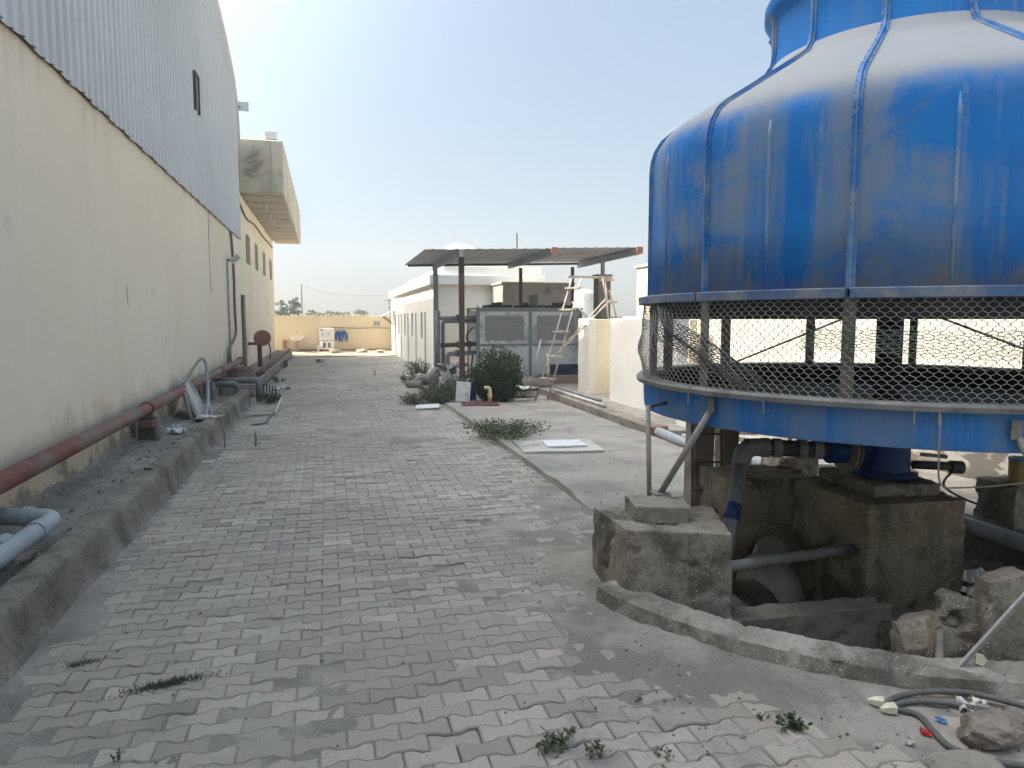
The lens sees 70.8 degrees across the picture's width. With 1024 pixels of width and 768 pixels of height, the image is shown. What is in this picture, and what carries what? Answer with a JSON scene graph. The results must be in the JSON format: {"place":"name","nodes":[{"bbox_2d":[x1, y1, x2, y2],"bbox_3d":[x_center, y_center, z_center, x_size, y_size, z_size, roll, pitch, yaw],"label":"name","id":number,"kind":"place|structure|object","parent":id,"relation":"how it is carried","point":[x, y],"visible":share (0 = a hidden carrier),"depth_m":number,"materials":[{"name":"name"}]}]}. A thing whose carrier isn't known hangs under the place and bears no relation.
{"place":"outdoors","nodes":[
{"label":"outdoors","id":0,"kind":"place"},
{"bbox_2d":[0,395,233,586],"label":"earth bed","id":1,"kind":"object","parent":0,"point":[56,502],"visible":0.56,"depth_m":6.14,"materials":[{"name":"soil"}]},
{"bbox_2d":[0,507,60,568],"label":"pvc pipe","id":2,"kind":"object","parent":1,"relation":"on","point":[38,525],"visible":1,"depth_m":4.26,"materials":[{"name":"plastic"}]},
{"bbox_2d":[0,357,244,494],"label":"fire pipe","id":3,"kind":"object","parent":1,"relation":"on","point":[18,473],"visible":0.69,"depth_m":6.63,"materials":[{"name":"metal"}]},
{"bbox_2d":[226,366,255,377],"bbox_3d":[-5.901,-0.111,15.677,0.620,0.510,0.620,-1,5,-14],"label":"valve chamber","id":4,"kind":"object","parent":3,"relation":"attached to","point":[242,371],"visible":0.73,"depth_m":15.43,"materials":[{"name":"brown concrete"}]},
{"bbox_2d":[182,392,194,419],"bbox_3d":[-4.600,0.305,10.224,0.131,0.415,0.220,-1,5,-14],"label":"stone slab","id":5,"kind":"object","parent":1,"relation":"on","point":[188,406],"depth_m":10.15,"materials":[{"name":"stone"}]},
{"bbox_2d":[185,379,204,415],"bbox_3d":[-4.675,0.197,10.573,0.261,0.526,0.750,-1,5,-14],"label":"stone slab","id":6,"kind":"object","parent":1,"relation":"on","point":[194,399],"depth_m":10.51,"materials":[{"name":"stone"}]},
{"bbox_2d":[177,357,212,414],"bbox_3d":[-4.756,0.035,10.759,0.472,0.802,1.210,-3,6,-26],"label":"plumbing pipe","id":7,"kind":"object","parent":1,"relation":"on","point":[184,379],"visible":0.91,"depth_m":10.89,"materials":[{"name":"grey plastic"}]},
{"bbox_2d":[212,381,240,393],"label":"drain pipe","id":8,"kind":"object","parent":1,"relation":"on","point":[234,384],"visible":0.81,"depth_m":13.33,"materials":[{"name":"plastic"}]},
{"bbox_2d":[220,350,291,396],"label":"plinth path","id":9,"kind":"structure","parent":0,"point":[272,370],"depth_m":19.24,"materials":[{"name":"concrete"}]},
{"bbox_2d":[248,330,270,366],"bbox_3d":[-7.238,-1.017,20.641,0.629,1.045,0.440,-1,5,-14],"label":"hose reel","id":10,"kind":"object","parent":9,"relation":"on","point":[261,338],"visible":1,"depth_m":20.50,"materials":[{"name":"metal"}]},
{"bbox_2d":[256,348,290,375],"bbox_3d":[-7.876,-0.875,24.221,0.180,0.130,14.400,-1,5,-14],"label":"fire pipe","id":11,"kind":"object","parent":9,"relation":"on","point":[265,367],"visible":1,"depth_m":20.81,"materials":[{"name":"metal"}]},
{"bbox_2d":[250,356,332,400],"bbox_3d":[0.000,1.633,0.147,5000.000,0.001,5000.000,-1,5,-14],"label":"ground","id":12,"kind":"structure","parent":0,"point":[251,398],"depth_m":21.64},
{"bbox_2d":[0,0,242,507],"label":"warehouse","id":13,"kind":"structure","parent":12,"relation":"on","point":[120,144],"depth_m":7.53,"materials":[{"name":"metal"}]},
{"bbox_2d":[226,262,231,361],"bbox_3d":[-6.511,-1.493,16.587,0.041,2.600,0.041,1,5,8],"label":"conduit","id":14,"kind":"object","parent":13,"relation":"attached to","point":[228,294],"visible":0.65,"depth_m":16.55,"materials":[{"name":"grey plastic"}]},
{"bbox_2d":[227,230,236,363],"bbox_3d":[-6.532,-1.914,16.694,0.101,3.422,1.773,-1,5,-14],"label":"conduit","id":15,"kind":"object","parent":13,"relation":"attached to","point":[234,302],"visible":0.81,"depth_m":17.39,"materials":[{"name":"metal"}]},
{"bbox_2d":[238,138,300,365],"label":"annex building","id":16,"kind":"structure","parent":12,"relation":"on","point":[269,212],"depth_m":21.72,"materials":[{"name":"beige paint"}]},
{"bbox_2d":[274,300,296,315],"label":"tree","id":17,"kind":"object","parent":12,"relation":"on","point":[286,310],"visible":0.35,"depth_m":58.69,"materials":[{"name":"green plant"}]},
{"bbox_2d":[275,314,391,350],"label":"yard wall","id":18,"kind":"structure","parent":12,"relation":"on","point":[367,336],"depth_m":34.24,"materials":[{"name":"yellow paint"}]},
{"bbox_2d":[574,289,593,312],"bbox_3d":[3.374,-3.886,33.692,1.000,1.100,1.000,-1,5,-14],"label":"tank","id":19,"kind":"object","parent":12,"relation":"on","point":[584,300],"visible":0.74,"depth_m":33.25,"materials":[{"name":"plastic"}]},
{"bbox_2d":[547,391,667,438],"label":"brick kerb","id":20,"kind":"structure","parent":12,"relation":"on","point":[622,418],"depth_m":11.33,"materials":[{"name":"concrete"}]},
{"bbox_2d":[554,385,601,401],"bbox_3d":[1.218,0.172,13.702,0.064,0.061,2.600,-1,5,-14],"label":"loose pipe","id":21,"kind":"object","parent":20,"relation":"on","point":[580,394],"visible":0.94,"depth_m":13.43,"materials":[{"name":"grey plastic"}]},
{"bbox_2d":[553,388,606,407],"bbox_3d":[1.190,0.235,13.234,0.064,0.061,2.900,-1,5,-13],"label":"loose pipe","id":22,"kind":"object","parent":20,"relation":"on","point":[603,405],"visible":1,"depth_m":12.91,"materials":[{"name":"white plastic"}]},
{"bbox_2d":[609,316,1023,479],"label":"boundary wall","id":23,"kind":"structure","parent":12,"relation":"on","point":[979,464],"depth_m":7.86,"materials":[{"name":"paint"}]},
{"bbox_2d":[291,350,397,356],"bbox_3d":[-6.963,-1.424,32.752,7.200,0.145,3.700,-1,5,-14],"label":"sandy strip","id":24,"kind":"object","parent":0,"point":[340,353],"visible":0.55,"depth_m":33.08,"materials":[{"name":"sand"}]},
{"bbox_2d":[317,328,333,351],"bbox_3d":[-8.743,-2.027,33.845,0.800,1.170,0.340,-1,5,-14],"label":"control cabinet","id":25,"kind":"object","parent":24,"relation":"on","point":[326,339],"visible":0.89,"depth_m":33.70,"materials":[{"name":"metal"}]},
{"bbox_2d":[378,356,469,389],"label":"side verge","id":26,"kind":"structure","parent":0,"point":[397,363],"depth_m":26.20,"materials":[{"name":"concrete"}]},
{"bbox_2d":[403,357,431,374],"bbox_3d":[-2.544,-0.415,19.221,0.870,0.603,0.967,-1,5,-14],"label":"weed","id":27,"kind":"object","parent":26,"relation":"on","point":[418,368],"visible":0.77,"depth_m":19.20,"materials":[{"name":"green plant"}]},
{"bbox_2d":[428,366,456,387],"bbox_3d":[-1.634,-0.170,17.156,0.472,0.503,0.911,2,5,17],"label":"fat pipe","id":28,"kind":"object","parent":26,"relation":"on","point":[436,376],"visible":0.62,"depth_m":16.83,"materials":[{"name":"metal"}]},
{"bbox_2d":[380,266,544,371],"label":"white building","id":29,"kind":"structure","parent":26,"relation":"on","point":[411,311],"depth_m":21.32,"materials":[{"name":"paint"}]},
{"bbox_2d":[443,242,474,248],"bbox_3d":[-2.053,-4.785,28.065,1.500,1.420,1.500,-1,5,-14],"label":"water tank","id":30,"kind":"object","parent":29,"relation":"on","point":[458,245],"visible":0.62,"depth_m":27.55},
{"bbox_2d":[405,247,642,380],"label":"open shed","id":31,"kind":"structure","parent":26,"relation":"on","point":[435,259],"depth_m":17.23,"materials":[{"name":"metal"}]},
{"bbox_2d":[466,295,582,377],"bbox_3d":[0.306,-1.193,18.662,2.770,2.190,1.300,-1,5,-14],"label":"chiller","id":32,"kind":"object","parent":26,"relation":"on","point":[524,328],"visible":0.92,"depth_m":18.09,"materials":[{"name":"metal"}]},
{"bbox_2d":[434,311,475,370],"bbox_3d":[-1.322,-0.969,17.478,0.302,1.604,1.290,5,7,44],"label":"chiller piping","id":33,"kind":"object","parent":32,"relation":"attached to","point":[441,357],"visible":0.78,"depth_m":17.16,"materials":[{"name":"metal"}]},
{"bbox_2d":[491,281,574,307],"bbox_3d":[0.565,-1.558,20.764,2.130,2.680,1.430,-1,5,-14],"label":"plant room","id":34,"kind":"object","parent":26,"relation":"on","point":[507,293],"visible":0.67,"depth_m":20.03,"materials":[{"name":"paint"}]},
{"bbox_2d":[592,274,612,318],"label":"concrete pier","id":35,"kind":"structure","parent":26,"relation":"on","point":[598,297],"depth_m":17.62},
{"bbox_2d":[218,0,770,318],"label":"sky","id":36,"kind":"structure","parent":0,"point":[403,126],"materials":[{"name":"blue"}]},
{"bbox_2d":[0,356,1023,767],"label":"paved road","id":37,"kind":"structure","parent":0,"point":[252,498],"depth_m":3.67,"materials":[{"name":"concrete"}]},
{"bbox_2d":[97,669,220,702],"bbox_3d":[-1.526,1.308,3.163,0.523,0.027,0.118,-3,6,-32],"label":"grass patch","id":38,"kind":"object","parent":37,"relation":"on","point":[161,683],"visible":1,"depth_m":3.16,"materials":[{"name":"green plant"}]},
{"bbox_2d":[212,377,262,401],"bbox_3d":[-5.306,0.117,13.933,0.919,0.509,0.142,-1,5,-14],"label":"drain pipe","id":39,"kind":"object","parent":37,"relation":"on","point":[256,381],"visible":0.94,"depth_m":13.93,"materials":[{"name":"plastic"}]},
{"bbox_2d":[259,390,281,403],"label":"weed","id":40,"kind":"object","parent":37,"relation":"on","point":[269,397],"visible":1,"depth_m":13.76,"materials":[{"name":"green plant"}]},
{"bbox_2d":[251,356,421,405],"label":"paving dust","id":41,"kind":"object","parent":37,"relation":"on","point":[364,385],"visible":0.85,"depth_m":17.23,"materials":[{"name":"sand"}]},
{"bbox_2d":[396,391,427,404],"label":"weed","id":42,"kind":"object","parent":37,"relation":"on","point":[412,399],"visible":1,"depth_m":13.54,"materials":[{"name":"green plant"}]},
{"bbox_2d":[0,401,1023,767],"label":"paving dust","id":43,"kind":"object","parent":37,"relation":"on","point":[806,697],"visible":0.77,"depth_m":3.31,"materials":[{"name":"sand"}]},
{"bbox_2d":[0,390,251,688],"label":"kerb","id":44,"kind":"structure","parent":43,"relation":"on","point":[42,594],"depth_m":4.48,"materials":[{"name":"concrete"}]},
{"bbox_2d":[867,696,883,707],"bbox_3d":[1.504,1.313,2.979,0.061,0.049,0.047,2,6,22],"label":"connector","id":45,"kind":"object","parent":43,"relation":"on","point":[877,701],"visible":0.9,"depth_m":2.96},
{"bbox_2d":[879,702,897,714],"bbox_3d":[1.524,1.316,2.925,0.062,0.048,0.049,0,5,0],"label":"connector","id":46,"kind":"object","parent":43,"relation":"on","point":[890,707],"visible":1,"depth_m":2.91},
{"bbox_2d":[895,698,1003,710],"bbox_3d":[1.931,1.326,2.908,0.798,0.028,0.102,1,5,12],"label":"hose","id":47,"kind":"object","parent":43,"relation":"on","point":[904,702],"visible":0.73,"depth_m":2.97,"materials":[{"name":"rubber"}]},
{"bbox_2d":[884,688,1023,708],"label":"hose","id":48,"kind":"object","parent":43,"relation":"on","point":[947,691],"visible":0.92,"depth_m":3.02,"materials":[{"name":"rubber"}]},
{"bbox_2d":[898,707,1023,767],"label":"hose","id":49,"kind":"object","parent":43,"relation":"on","point":[938,736],"visible":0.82,"depth_m":2.73,"materials":[{"name":"rubber"}]},
{"bbox_2d":[920,750,1006,767],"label":"brick chunk","id":50,"kind":"object","parent":43,"relation":"on","point":[958,759],"visible":1,"depth_m":2.57,"materials":[{"name":"concrete"}]},
{"bbox_2d":[535,726,575,756],"bbox_3d":[0.155,1.324,2.696,0.201,0.084,0.099,-3,6,-33],"label":"weed","id":51,"kind":"object","parent":37,"relation":"on","point":[557,742],"visible":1,"depth_m":2.69,"materials":[{"name":"green plant"}]},
{"bbox_2d":[104,428,1020,767],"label":"paving grit","id":52,"kind":"object","parent":37,"relation":"on","point":[574,670],"visible":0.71,"depth_m":3.25,"materials":[{"name":"gravel"}]},
{"bbox_2d":[583,739,605,759],"bbox_3d":[0.304,1.340,2.649,0.090,0.066,0.069,-1,5,-14],"label":"weed","id":53,"kind":"object","parent":37,"relation":"on","point":[590,749],"visible":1,"depth_m":2.65,"materials":[{"name":"green plant"}]},
{"bbox_2d":[539,545,739,600],"bbox_3d":[0.504,1.143,4.794,1.300,0.124,1.600,-1,5,-14],"label":"dirt mound","id":54,"kind":"object","parent":37,"relation":"on","point":[568,563],"visible":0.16,"depth_m":4.59,"materials":[{"name":"soil"}]},
{"bbox_2d":[774,711,813,731],"bbox_3d":[1.091,1.325,2.800,0.132,0.065,0.116,-4,7,-40],"label":"weed","id":55,"kind":"object","parent":37,"relation":"on","point":[797,724],"visible":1,"depth_m":2.81,"materials":[{"name":"green plant"}]},
{"bbox_2d":[956,695,977,711],"bbox_3d":[1.865,1.320,2.953,0.070,0.036,0.094,1,5,11],"label":"wrapper","id":56,"kind":"object","parent":37,"relation":"on","point":[961,700],"visible":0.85,"depth_m":2.95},
{"bbox_2d":[956,709,1023,749],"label":"brick chunk","id":57,"kind":"object","parent":37,"relation":"on","point":[992,729],"visible":1,"depth_m":2.68,"materials":[{"name":"stone"}]},
{"bbox_2d":[1004,706,1023,723],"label":"brick chunk","id":58,"kind":"object","parent":37,"relation":"on","point":[1017,713],"visible":0.46,"depth_m":2.84,"materials":[{"name":"stone"}]},
{"bbox_2d":[538,374,577,383],"bbox_3d":[1.160,-0.101,17.498,0.920,0.265,0.600,-1,5,-14],"label":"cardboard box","id":59,"kind":"object","parent":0,"point":[566,379],"visible":0.3,"depth_m":17.22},
{"bbox_2d":[550,364,577,374],"bbox_3d":[1.313,-0.357,17.504,0.690,0.234,0.420,-1,5,-14],"label":"plastic crate","id":60,"kind":"object","parent":59,"relation":"on","point":[567,369],"visible":0.74,"depth_m":17.32,"materials":[{"name":"plastic"}]},
{"bbox_2d":[446,400,714,508],"bbox_3d":[0.744,0.708,9.844,2.113,0.096,7.800,-1,5,-14],"label":"concrete pad","id":61,"kind":"object","parent":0,"point":[616,442],"visible":0.66,"depth_m":8.29,"materials":[{"name":"concrete"}]},
{"bbox_2d":[461,401,499,405],"bbox_3d":[-0.588,0.360,13.191,0.676,0.024,0.630,-1,5,-6],"label":"floor mat","id":62,"kind":"object","parent":61,"relation":"on","point":[478,403],"visible":0.99,"depth_m":13.15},
{"bbox_2d":[461,417,562,440],"bbox_3d":[0.038,0.594,9.607,1.352,0.280,1.394,-1,5,-14],"label":"weed","id":63,"kind":"object","parent":61,"relation":"on","point":[510,431],"visible":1,"depth_m":9.56,"materials":[{"name":"green plant"}]},
{"bbox_2d":[512,439,603,453],"bbox_3d":[0.545,0.763,8.775,0.988,0.058,0.824,-1,5,-8],"label":"cement patch","id":64,"kind":"object","parent":61,"relation":"on","point":[531,446],"visible":0.71,"depth_m":8.53,"materials":[{"name":"concrete"}]},
{"bbox_2d":[542,439,586,447],"bbox_3d":[0.629,0.725,8.771,0.491,0.027,0.414,-1,5,-9],"label":"cover plate","id":65,"kind":"object","parent":64,"relation":"on","point":[563,443],"visible":1,"depth_m":8.70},
{"bbox_2d":[683,422,714,505],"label":"concrete pillar","id":66,"kind":"structure","parent":61,"relation":"on","point":[703,447],"depth_m":6.19,"materials":[{"name":"concrete"}]},
{"bbox_2d":[691,423,722,506],"bbox_3d":[1.647,0.607,6.087,0.268,0.942,0.104,0,5,0],"label":"steel ladder","id":67,"kind":"object","parent":66,"relation":"attached to","point":[693,462],"visible":0.46,"depth_m":6.08,"materials":[{"name":"metal"}]},
{"bbox_2d":[714,428,738,466],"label":"concrete pillar","id":68,"kind":"structure","parent":61,"relation":"on","point":[730,441],"depth_m":6.36,"materials":[{"name":"concrete"}]},
{"bbox_2d":[537,383,757,435],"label":"enclosure floor","id":69,"kind":"structure","parent":0,"point":[670,423],"depth_m":11.88,"materials":[{"name":"concrete"}]},
{"bbox_2d":[635,263,649,318],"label":"gate pier","id":70,"kind":"structure","parent":69,"relation":"on","point":[642,272],"depth_m":14.35,"materials":[{"name":"beige paint"}]},
{"bbox_2d":[443,392,977,535],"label":"yard dirt","id":71,"kind":"structure","parent":0,"point":[971,494],"depth_m":7.30,"materials":[{"name":"soil"}]},
{"bbox_2d":[413,380,455,403],"bbox_3d":[-1.437,0.149,13.882,1.033,0.466,1.105,-1,5,-14],"label":"weed","id":72,"kind":"object","parent":71,"relation":"on","point":[438,394],"visible":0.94,"depth_m":13.73,"materials":[{"name":"green plant"}]},
{"bbox_2d":[429,373,471,397],"bbox_3d":[-1.152,0.060,14.500,0.943,0.570,1.090,-1,5,-14],"label":"weed","id":73,"kind":"object","parent":71,"relation":"on","point":[452,382],"visible":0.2,"depth_m":14.52,"materials":[{"name":"green plant"}]},
{"bbox_2d":[431,368,469,384],"bbox_3d":[-1.293,-0.123,16.133,0.920,0.492,0.522,3,6,30],"label":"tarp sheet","id":74,"kind":"object","parent":71,"relation":"on","point":[443,375],"visible":0.43,"depth_m":16.16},
{"bbox_2d":[455,381,470,401],"bbox_3d":[-0.918,0.147,13.538,0.301,0.396,0.130,0,5,-4],"label":"leaning board","id":75,"kind":"object","parent":71,"relation":"on","point":[463,389],"visible":0.86,"depth_m":13.52,"materials":[{"name":"cardboard"}]},
{"bbox_2d":[460,341,529,401],"bbox_3d":[-0.287,-0.224,13.911,1.388,1.283,1.184,-1,5,-14],"label":"bush","id":76,"kind":"object","parent":71,"relation":"on","point":[501,377],"visible":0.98,"depth_m":13.71,"materials":[{"name":"green plant"}]},
{"bbox_2d":[517,374,550,390],"bbox_3d":[0.366,-0.020,16.053,1.075,0.402,0.695,-1,5,-14],"label":"rubble heap","id":77,"kind":"object","parent":71,"relation":"on","point":[535,382],"visible":0.38,"depth_m":15.80,"materials":[{"name":"stone"}]},
{"bbox_2d":[530,276,616,400],"bbox_3d":[1.241,-0.946,14.605,1.920,2.479,0.711,-3,6,-33],"label":"scaffold ladder","id":78,"kind":"object","parent":71,"relation":"on","point":[578,331],"visible":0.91,"depth_m":14.45,"materials":[{"name":"brown wood"}]},
{"bbox_2d":[578,319,610,393],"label":"white wall","id":79,"kind":"structure","parent":71,"relation":"on","point":[594,341],"depth_m":14.48,"materials":[{"name":"paint"}]},
{"bbox_2d":[610,318,688,419],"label":"white wall","id":80,"kind":"structure","parent":71,"relation":"on","point":[626,387],"depth_m":12.44,"materials":[{"name":"paint"}]},
{"bbox_2d":[688,319,696,363],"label":"white wall","id":81,"kind":"structure","parent":71,"relation":"on","point":[693,328],"depth_m":12.12,"materials":[{"name":"beige paint"}]},
{"bbox_2d":[760,456,818,475],"bbox_3d":[2.709,0.920,7.053,0.408,0.516,0.409,-1,5,-14],"label":"leg base","id":82,"kind":"object","parent":71,"relation":"on","point":[808,466],"visible":0.13,"depth_m":6.88,"materials":[{"name":"concrete"}]},
{"bbox_2d":[654,427,1023,552],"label":"drain pipe","id":83,"kind":"object","parent":71,"relation":"on","point":[1004,537],"visible":0.41,"depth_m":5.25,"materials":[{"name":"grey plastic"}]},
{"bbox_2d":[935,620,944,657],"bbox_3d":[1.992,1.206,3.351,0.036,0.171,0.328,3,6,30],"label":"pipe stub","id":84,"kind":"object","parent":71,"relation":"on","point":[939,643],"visible":0.62,"depth_m":3.36,"materials":[{"name":"plastic"}]},
{"bbox_2d":[962,513,1023,533],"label":"drain pipe","id":85,"kind":"object","parent":71,"relation":"on","point":[1020,530],"visible":0.06,"depth_m":5.45,"materials":[{"name":"plastic"}]},
{"bbox_2d":[972,566,1023,661],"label":"broken slab","id":86,"kind":"object","parent":71,"relation":"on","point":[997,593],"depth_m":3.34,"materials":[{"name":"concrete"}]},
{"bbox_2d":[734,591,810,606],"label":"pit floor","id":87,"kind":"structure","parent":0,"point":[743,604],"depth_m":5.05,"materials":[{"name":"concrete"}]},
{"bbox_2d":[592,495,731,618],"bbox_3d":[0.877,1.088,4.242,0.761,0.789,0.613,0,5,0],"label":"concrete footing","id":88,"kind":"object","parent":87,"relation":"on","point":[677,549],"visible":0.66,"depth_m":4.00,"materials":[{"name":"concrete"}]},
{"bbox_2d":[636,0,1023,495],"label":"cooling tower","id":89,"kind":"structure","parent":88,"relation":"on","point":[848,163],"depth_m":3.69,"materials":[{"name":"metal"}]},
{"bbox_2d":[722,438,830,559],"bbox_3d":[1.787,0.772,4.954,0.978,0.786,0.373,-1,5,-14],"label":"suction pipe","id":90,"kind":"object","parent":89,"relation":"attached to","point":[745,451],"visible":0.96,"depth_m":4.92,"materials":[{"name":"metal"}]},
{"bbox_2d":[911,452,965,473],"bbox_3d":[2.940,0.551,4.988,0.346,0.139,0.114,0,5,3],"label":"valve","id":91,"kind":"object","parent":89,"relation":"attached to","point":[953,466],"visible":0.94,"depth_m":4.95,"materials":[{"name":"metal"}]},
{"bbox_2d":[942,473,976,504],"bbox_3d":[3.812,0.801,5.554,1.715,0.568,0.894,-1,5,-14],"label":"black hose","id":92,"kind":"object","parent":91,"relation":"attached to","point":[952,492],"visible":0.58,"depth_m":5.93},
{"bbox_2d":[699,463,818,594],"bbox_3d":[1.887,1.112,5.491,0.766,0.915,0.554,-1,5,-11],"label":"concrete footing","id":93,"kind":"object","parent":87,"relation":"on","point":[769,503],"visible":0.3,"depth_m":5.22,"materials":[{"name":"concrete"}]},
{"bbox_2d":[732,552,804,606],"bbox_3d":[1.715,1.329,4.750,0.482,0.382,0.343,-1,5,-14],"label":"stone","id":94,"kind":"object","parent":87,"relation":"on","point":[779,584],"visible":0.73,"depth_m":4.67,"materials":[{"name":"stone"}]},
{"bbox_2d":[596,580,1023,699],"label":"ring kerb","id":95,"kind":"structure","parent":87,"relation":"on","point":[1004,678],"depth_m":3.30,"materials":[{"name":"concrete"}]},
{"bbox_2d":[973,653,987,665],"bbox_3d":[2.049,1.201,3.164,0.048,0.051,0.060,1,5,6],"label":"plaster chunk","id":96,"kind":"object","parent":95,"relation":"on","point":[980,659],"visible":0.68,"depth_m":3.14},
{"bbox_2d":[955,592,1023,667],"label":"angle bar","id":97,"kind":"object","parent":95,"relation":"on","point":[991,632],"visible":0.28,"depth_m":3.15,"materials":[{"name":"metal"}]},
{"bbox_2d":[731,597,891,648],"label":"wall","id":98,"kind":"structure","parent":87,"relation":"on","point":[851,622],"depth_m":4.24,"materials":[{"name":"concrete"}]},
{"bbox_2d":[790,467,965,606],"bbox_3d":[2.552,1.126,4.926,0.912,0.995,0.843,-1,5,-14],"label":"concrete footing","id":99,"kind":"object","parent":87,"relation":"on","point":[905,537],"visible":0.66,"depth_m":4.57,"materials":[{"name":"concrete"}]},
{"bbox_2d":[752,535,803,554],"bbox_3d":[1.863,1.157,5.052,0.444,0.190,0.226,-1,5,-14],"label":"stone","id":100,"kind":"object","parent":99,"relation":"on","point":[777,544],"visible":0.58,"depth_m":4.96,"materials":[{"name":"stone"}]},
{"bbox_2d":[731,543,855,571],"bbox_3d":[1.693,1.080,4.457,1.044,0.076,0.068,-2,5,-19],"label":"crossing pipe","id":101,"kind":"object","parent":99,"relation":"attached to","point":[789,557],"visible":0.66,"depth_m":4.44,"materials":[{"name":"plastic"}]},
{"bbox_2d":[889,609,933,656],"bbox_3d":[2.020,1.344,3.583,0.313,0.440,0.263,-4,6,-35],"label":"broken slab","id":102,"kind":"object","parent":87,"relation":"on","point":[908,633],"depth_m":3.51,"materials":[{"name":"concrete"}]},
{"bbox_2d":[875,597,971,650],"bbox_3d":[2.577,1.542,4.452,0.905,0.372,0.276,-1,5,-9],"label":"foundation ledge","id":103,"kind":"object","parent":87,"relation":"on","point":[883,636],"visible":0.16,"depth_m":4.30,"materials":[{"name":"concrete"}]},
{"bbox_2d":[926,588,979,658],"bbox_3d":[2.130,1.199,3.453,0.310,0.402,0.156,1,5,7],"label":"broken slab","id":104,"kind":"object","parent":87,"relation":"on","point":[956,613],"depth_m":3.42,"materials":[{"name":"concrete"}]},
{"bbox_2d":[961,550,1023,597],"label":"rubble mound","id":105,"kind":"object","parent":87,"relation":"on","point":[974,560],"visible":0.09,"depth_m":5.13,"materials":[{"name":"soil"}]},
{"bbox_2d":[963,567,985,583],"bbox_3d":[3.081,1.256,4.706,0.324,0.092,0.235,1,5,10],"label":"plastic bag","id":106,"kind":"object","parent":105,"relation":"on","point":[969,576],"visible":0.23,"depth_m":4.72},
{"bbox_2d":[973,476,1023,531],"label":"concrete footing","id":107,"kind":"object","parent":87,"relation":"on","point":[1003,506],"visible":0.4,"depth_m":5.37,"materials":[{"name":"concrete"}]},
{"bbox_2d":[1007,456,1023,482],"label":"paint can","id":108,"kind":"object","parent":107,"relation":"on","point":[1015,469],"visible":0.98,"depth_m":5.38,"materials":[{"name":"beige metal"}]},
{"bbox_2d":[963,534,1023,564],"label":"pit side","id":109,"kind":"object","parent":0,"point":[981,547],"depth_m":5.25,"materials":[{"name":"concrete"}]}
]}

